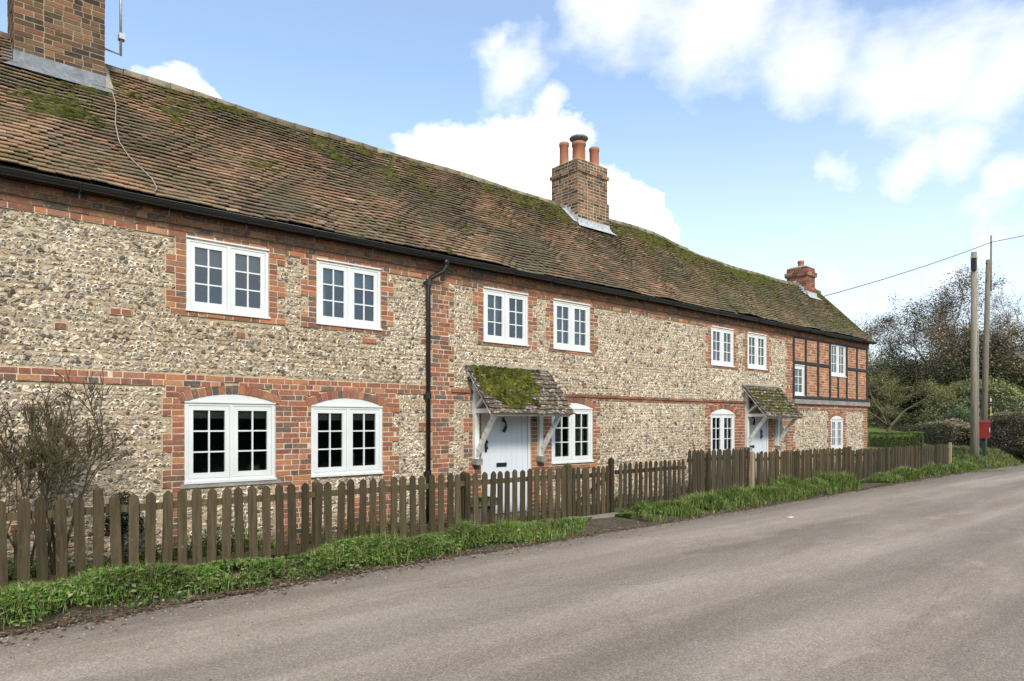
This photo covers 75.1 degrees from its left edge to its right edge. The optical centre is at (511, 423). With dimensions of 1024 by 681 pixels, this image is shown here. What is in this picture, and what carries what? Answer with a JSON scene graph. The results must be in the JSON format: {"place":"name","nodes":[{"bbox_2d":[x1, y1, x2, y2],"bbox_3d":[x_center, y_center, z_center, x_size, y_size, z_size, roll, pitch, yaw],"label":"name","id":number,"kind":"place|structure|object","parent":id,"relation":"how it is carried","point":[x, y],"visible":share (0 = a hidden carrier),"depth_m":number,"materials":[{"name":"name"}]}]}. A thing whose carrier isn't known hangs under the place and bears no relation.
{"place":"outdoors","nodes":[
{"label":"outdoors","id":0,"kind":"place"},
{"bbox_2d":[0,461,995,637],"bbox_3d":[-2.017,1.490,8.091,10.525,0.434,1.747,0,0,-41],"label":"verge grass","id":1,"kind":"structure","parent":0,"point":[92,583],"depth_m":7.20,"materials":[{"name":"green plant"}]},
{"bbox_2d":[0,367,130,579],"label":"bare shrub","id":2,"kind":"object","parent":1,"relation":"on","point":[39,449],"visible":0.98,"depth_m":7.07,"materials":[{"name":"brown plant"}]},
{"bbox_2d":[104,490,144,566],"bbox_3d":[-4.452,1.229,7.626,0.438,0.947,0.434,0,0,-41],"label":"evergreen bush","id":3,"kind":"object","parent":1,"relation":"on","point":[124,524],"visible":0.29,"depth_m":7.57,"materials":[{"name":"green plant"}]},
{"bbox_2d":[0,466,565,587],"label":"picket fence","id":4,"kind":"object","parent":1,"relation":"on","point":[462,484],"visible":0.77,"depth_m":8.10,"materials":[{"name":"brown wood"}]},
{"bbox_2d":[564,463,612,516],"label":"garden gate","id":5,"kind":"structure","parent":4,"relation":"attached to","point":[574,499],"depth_m":11.95,"materials":[{"name":"brown wood"}]},
{"bbox_2d":[7,476,779,580],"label":"garden weeds","id":6,"kind":"object","parent":1,"relation":"on","point":[141,558],"visible":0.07,"depth_m":8.07,"materials":[{"name":"green plant"}]},
{"bbox_2d":[470,496,496,522],"bbox_3d":[-0.516,1.457,11.087,0.528,0.486,0.349,0,0,-41],"label":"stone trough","id":7,"kind":"object","parent":1,"relation":"on","point":[479,507],"visible":0.2,"depth_m":11.01,"materials":[{"name":"grey stone"}]},
{"bbox_2d":[570,512,619,520],"bbox_3d":[1.531,1.683,11.973,1.270,0.075,0.120,0,0,-41],"label":"gate threshold","id":8,"kind":"object","parent":1,"relation":"on","point":[606,515],"visible":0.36,"depth_m":12.02,"materials":[{"name":"concrete"}]},
{"bbox_2d":[608,457,686,512],"bbox_3d":[2.753,1.188,13.241,2.362,1.125,0.153,0,0,-41],"label":"picket fence","id":9,"kind":"object","parent":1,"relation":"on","point":[662,469],"visible":0.82,"depth_m":13.03,"materials":[{"name":"brown wood"}]},
{"bbox_2d":[687,447,749,494],"bbox_3d":[4.648,1.148,14.794,2.423,1.205,0.140,0,0,-41],"label":"picket fence","id":10,"kind":"object","parent":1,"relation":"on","point":[703,475],"visible":0.73,"depth_m":14.71,"materials":[{"name":"brown wood"}]},
{"bbox_2d":[749,447,846,488],"bbox_3d":[7.594,1.200,17.340,5.348,1.101,0.140,0,0,-41],"label":"picket fence","id":11,"kind":"object","parent":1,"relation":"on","point":[796,463],"visible":0.82,"depth_m":17.10,"materials":[{"name":"brown wood"}]},
{"bbox_2d":[847,442,951,479],"bbox_3d":[13.011,1.200,22.019,8.965,1.100,0.140,0,0,-41],"label":"picket fence","id":12,"kind":"object","parent":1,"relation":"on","point":[865,464],"visible":0.86,"depth_m":21.30,"materials":[{"name":"brown wood"}]},
{"bbox_2d":[859,461,979,482],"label":"verge grass","id":13,"kind":"structure","parent":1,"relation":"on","point":[900,473],"depth_m":20.66,"materials":[{"name":"green plant"}]},
{"bbox_2d":[0,465,1023,680],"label":"road","id":14,"kind":"structure","parent":0,"point":[894,584],"depth_m":5.83,"materials":[{"name":"grey asphalt"}]},
{"bbox_2d":[0,473,969,657],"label":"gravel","id":15,"kind":"structure","parent":14,"relation":"on","point":[89,628],"depth_m":6.60,"materials":[{"name":"grey gravel"}]},
{"bbox_2d":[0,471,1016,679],"bbox_3d":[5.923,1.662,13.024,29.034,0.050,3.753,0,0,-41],"label":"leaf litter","id":16,"kind":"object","parent":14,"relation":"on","point":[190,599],"visible":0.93,"depth_m":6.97,"materials":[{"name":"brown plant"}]},
{"bbox_2d":[0,0,1023,387],"label":"sky","id":17,"kind":"structure","parent":0,"point":[861,142],"materials":[{"name":"blue"}]},
{"bbox_2d":[614,470,864,522],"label":"verge grass","id":18,"kind":"structure","parent":0,"point":[783,487],"depth_m":13.78,"materials":[{"name":"green plant"}]},
{"bbox_2d":[867,421,1023,473],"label":"grass bank","id":19,"kind":"structure","parent":0,"point":[869,429],"depth_m":33.18,"materials":[{"name":"green plant"}]},
{"bbox_2d":[851,309,906,364],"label":"bare tree","id":20,"kind":"object","parent":19,"relation":"on","point":[876,334],"visible":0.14,"depth_m":59.56,"materials":[{"name":"brown plant"}]},
{"bbox_2d":[868,431,924,447],"bbox_3d":[17.864,1.040,30.989,2.311,1.428,1.087,0,0,28],"label":"box hedge","id":21,"kind":"object","parent":19,"relation":"on","point":[891,441],"visible":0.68,"depth_m":30.73,"materials":[{"name":"green plant"}]},
{"bbox_2d":[867,405,941,431],"bbox_3d":[22.354,0.237,38.498,4.155,2.561,2.410,0,0,18],"label":"bush","id":22,"kind":"object","parent":19,"relation":"on","point":[904,426],"visible":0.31,"depth_m":38.03,"materials":[{"name":"green plant"}]},
{"bbox_2d":[867,350,968,437],"bbox_3d":[18.824,-1.163,32.699,6.237,5.630,5.586,0,0,-41],"label":"apple tree","id":23,"kind":"object","parent":19,"relation":"on","point":[886,421],"visible":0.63,"depth_m":32.27,"materials":[{"name":"green plant"}]},
{"bbox_2d":[867,343,996,422],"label":"ivy clad tree","id":24,"kind":"object","parent":19,"relation":"on","point":[944,374],"visible":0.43,"depth_m":42.87,"materials":[{"name":"green plant"}]},
{"bbox_2d":[852,260,1023,403],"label":"ivy clad tree","id":25,"kind":"object","parent":19,"relation":"on","point":[943,312],"visible":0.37,"depth_m":46.49,"materials":[{"name":"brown plant"}]},
{"bbox_2d":[910,418,969,444],"bbox_3d":[21.500,0.560,32.990,1.701,1.790,4.362,0,0,5],"label":"hedge","id":26,"kind":"object","parent":19,"relation":"on","point":[945,431],"visible":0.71,"depth_m":32.24,"materials":[{"name":"green plant"}]},
{"bbox_2d":[935,403,980,429],"bbox_3d":[23.677,0.001,34.998,2.060,2.228,2.376,0,0,-17],"label":"bush","id":27,"kind":"object","parent":19,"relation":"on","point":[965,417],"visible":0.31,"depth_m":34.86,"materials":[{"name":"green plant"}]},
{"bbox_2d":[907,309,1023,402],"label":"ivy clad tree","id":28,"kind":"object","parent":19,"relation":"on","point":[1014,330],"visible":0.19,"depth_m":42.57,"materials":[{"name":"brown plant"}]},
{"bbox_2d":[918,375,1023,422],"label":"bush","id":29,"kind":"object","parent":19,"relation":"on","point":[1002,400],"visible":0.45,"depth_m":38.05,"materials":[{"name":"green plant"}]},
{"bbox_2d":[970,252,978,456],"bbox_3d":[18.029,-2.551,25.973,0.433,8.298,0.277,0,0,-41],"label":"telegraph pole","id":30,"kind":"object","parent":19,"relation":"on","point":[974,400],"visible":0.87,"depth_m":25.91,"materials":[{"name":"brown wood"}]},
{"bbox_2d":[979,420,989,454],"bbox_3d":[18.647,0.624,26.294,0.400,1.532,0.360,0,0,41],"label":"post box","id":31,"kind":"object","parent":19,"relation":"on","point":[984,429],"visible":0.82,"depth_m":26.19,"materials":[{"name":"red metal"}]},
{"bbox_2d":[980,235,991,447],"bbox_3d":[19.851,-3.217,27.890,0.419,9.434,0.794,0,0,39],"label":"telegraph pole","id":32,"kind":"object","parent":19,"relation":"on","point":[985,368],"visible":0.91,"depth_m":27.92,"materials":[{"name":"brown wood"}]},
{"bbox_2d":[824,242,990,296],"bbox_3d":[15.496,-6.048,25.819,10.396,3.225,0.029,0,0,-25],"label":"overhead wire","id":33,"kind":"object","parent":32,"relation":"attached to","point":[904,272],"visible":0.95,"depth_m":25.58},
{"bbox_2d":[948,444,1023,469],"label":"bank grass","id":34,"kind":"structure","parent":19,"relation":"on","point":[1000,455],"depth_m":26.62,"materials":[{"name":"green plant"}]},
{"bbox_2d":[979,282,1023,335],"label":"bare tree","id":35,"kind":"object","parent":19,"relation":"on","point":[1001,291],"visible":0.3,"depth_m":52.10,"materials":[{"name":"brown plant"}]},
{"bbox_2d":[979,410,1023,454],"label":"hedge","id":36,"kind":"object","parent":19,"relation":"on","point":[1007,435],"visible":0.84,"depth_m":28.51,"materials":[{"name":"green plant"}]},
{"bbox_2d":[999,319,1023,378],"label":"tree","id":37,"kind":"object","parent":19,"relation":"on","point":[1017,349],"visible":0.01,"depth_m":47.90,"materials":[{"name":"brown plant"}]},
{"label":"ground","id":38,"kind":"structure","parent":0,"visible":0},
{"bbox_2d":[0,0,876,576],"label":"cottage row","id":39,"kind":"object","parent":38,"relation":"on","point":[240,290],"visible":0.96,"depth_m":10.24,"materials":[{"name":"stone"}]},
{"bbox_2d":[105,0,124,55],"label":"television aerial","id":40,"kind":"object","parent":39,"relation":"attached to","point":[121,37],"visible":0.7,"depth_m":9.80,"materials":[{"name":"silver metal"}]},
{"bbox_2d":[111,90,156,191],"bbox_3d":[-5.010,-3.741,8.627,1.922,1.909,0.202,0,0,44],"label":"aerial cable","id":41,"kind":"object","parent":39,"relation":"on","point":[123,147],"visible":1,"depth_m":8.43,"materials":[{"name":"grey rubber"}]},
{"bbox_2d":[185,235,269,318],"bbox_3d":[-3.760,-1.909,8.813,1.074,0.954,0.151,0,0,-41],"label":"window","id":42,"kind":"structure","parent":39,"relation":"in","point":[230,260],"depth_m":8.78,"materials":[{"name":"white paint"}]},
{"bbox_2d":[184,394,276,484],"bbox_3d":[-3.727,0.189,8.827,1.184,1.158,0.128,0,0,-41],"label":"window","id":43,"kind":"structure","parent":39,"relation":"in","point":[230,407],"depth_m":8.80,"materials":[{"name":"white paint"}]},
{"bbox_2d":[247,464,259,470],"bbox_3d":[-3.545,0.620,9.121,0.160,0.120,0.160,0,0,-41],"label":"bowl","id":44,"kind":"object","parent":39,"relation":"on","point":[256,466],"visible":0.62,"depth_m":9.07,"materials":[{"name":"ceramic"}]},
{"bbox_2d":[311,398,383,477],"bbox_3d":[-2.459,0.194,9.922,1.174,1.148,0.129,0,0,-41],"label":"window","id":45,"kind":"structure","parent":39,"relation":"in","point":[333,409],"depth_m":9.89,"materials":[{"name":"white paint"}]},
{"bbox_2d":[316,258,381,330],"bbox_3d":[-2.464,-1.909,9.966,1.064,0.954,0.201,0,0,-41],"label":"window","id":46,"kind":"structure","parent":39,"relation":"in","point":[350,278],"depth_m":9.92,"materials":[{"name":"white paint"}]},
{"bbox_2d":[483,286,528,345],"bbox_3d":[-0.145,-1.904,11.963,1.064,0.964,0.192,0,0,-41],"label":"window","id":47,"kind":"structure","parent":39,"relation":"in","point":[491,297],"depth_m":11.91,"materials":[{"name":"white paint"}]},
{"bbox_2d":[481,413,540,520],"bbox_3d":[-0.037,0.720,11.861,1.270,1.960,0.400,0,0,-41],"label":"door","id":48,"kind":"structure","parent":39,"relation":"in","point":[507,447],"depth_m":11.97,"materials":[{"name":"white paint"}]},
{"bbox_2d":[553,298,590,352],"bbox_3d":[1.136,-1.904,13.065,1.044,0.964,0.185,0,0,-41],"label":"window","id":49,"kind":"structure","parent":39,"relation":"in","point":[568,317],"depth_m":13.06,"materials":[{"name":"white paint"}]},
{"bbox_2d":[551,403,593,463],"bbox_3d":[1.138,0.179,13.085,1.174,1.178,0.213,0,0,-41],"label":"window","id":50,"kind":"structure","parent":39,"relation":"in","point":[575,427],"depth_m":13.10,"materials":[{"name":"white paint"}]},
{"bbox_2d":[710,409,733,454],"bbox_3d":[5.183,0.199,16.579,1.104,1.138,0.213,0,0,-41],"label":"window","id":51,"kind":"structure","parent":39,"relation":"in","point":[724,414],"depth_m":16.54,"materials":[{"name":"white paint"}]},
{"bbox_2d":[711,325,734,366],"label":"window","id":52,"kind":"structure","parent":39,"relation":"in","point":[719,337],"depth_m":16.52,"materials":[{"name":"white paint"}]},
{"bbox_2d":[747,332,767,369],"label":"window","id":53,"kind":"structure","parent":39,"relation":"in","point":[756,346],"depth_m":17.62,"materials":[{"name":"white paint"}]},
{"bbox_2d":[749,417,767,484],"bbox_3d":[6.507,0.680,17.670,1.044,1.880,0.164,0,0,-41],"label":"door","id":54,"kind":"structure","parent":39,"relation":"in","point":[759,443],"depth_m":17.73,"materials":[{"name":"white paint"}]},
{"bbox_2d":[795,364,804,395],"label":"window","id":55,"kind":"structure","parent":39,"relation":"in","point":[797,367],"depth_m":19.29,"materials":[{"name":"white paint"}]},
{"bbox_2d":[830,416,842,448],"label":"window","id":56,"kind":"structure","parent":39,"relation":"in","point":[836,421],"depth_m":20.75,"materials":[{"name":"white paint"}]},
{"bbox_2d":[831,344,846,377],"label":"window","id":57,"kind":"structure","parent":39,"relation":"in","point":[836,364],"depth_m":20.86,"materials":[{"name":"white paint"}]}
]}

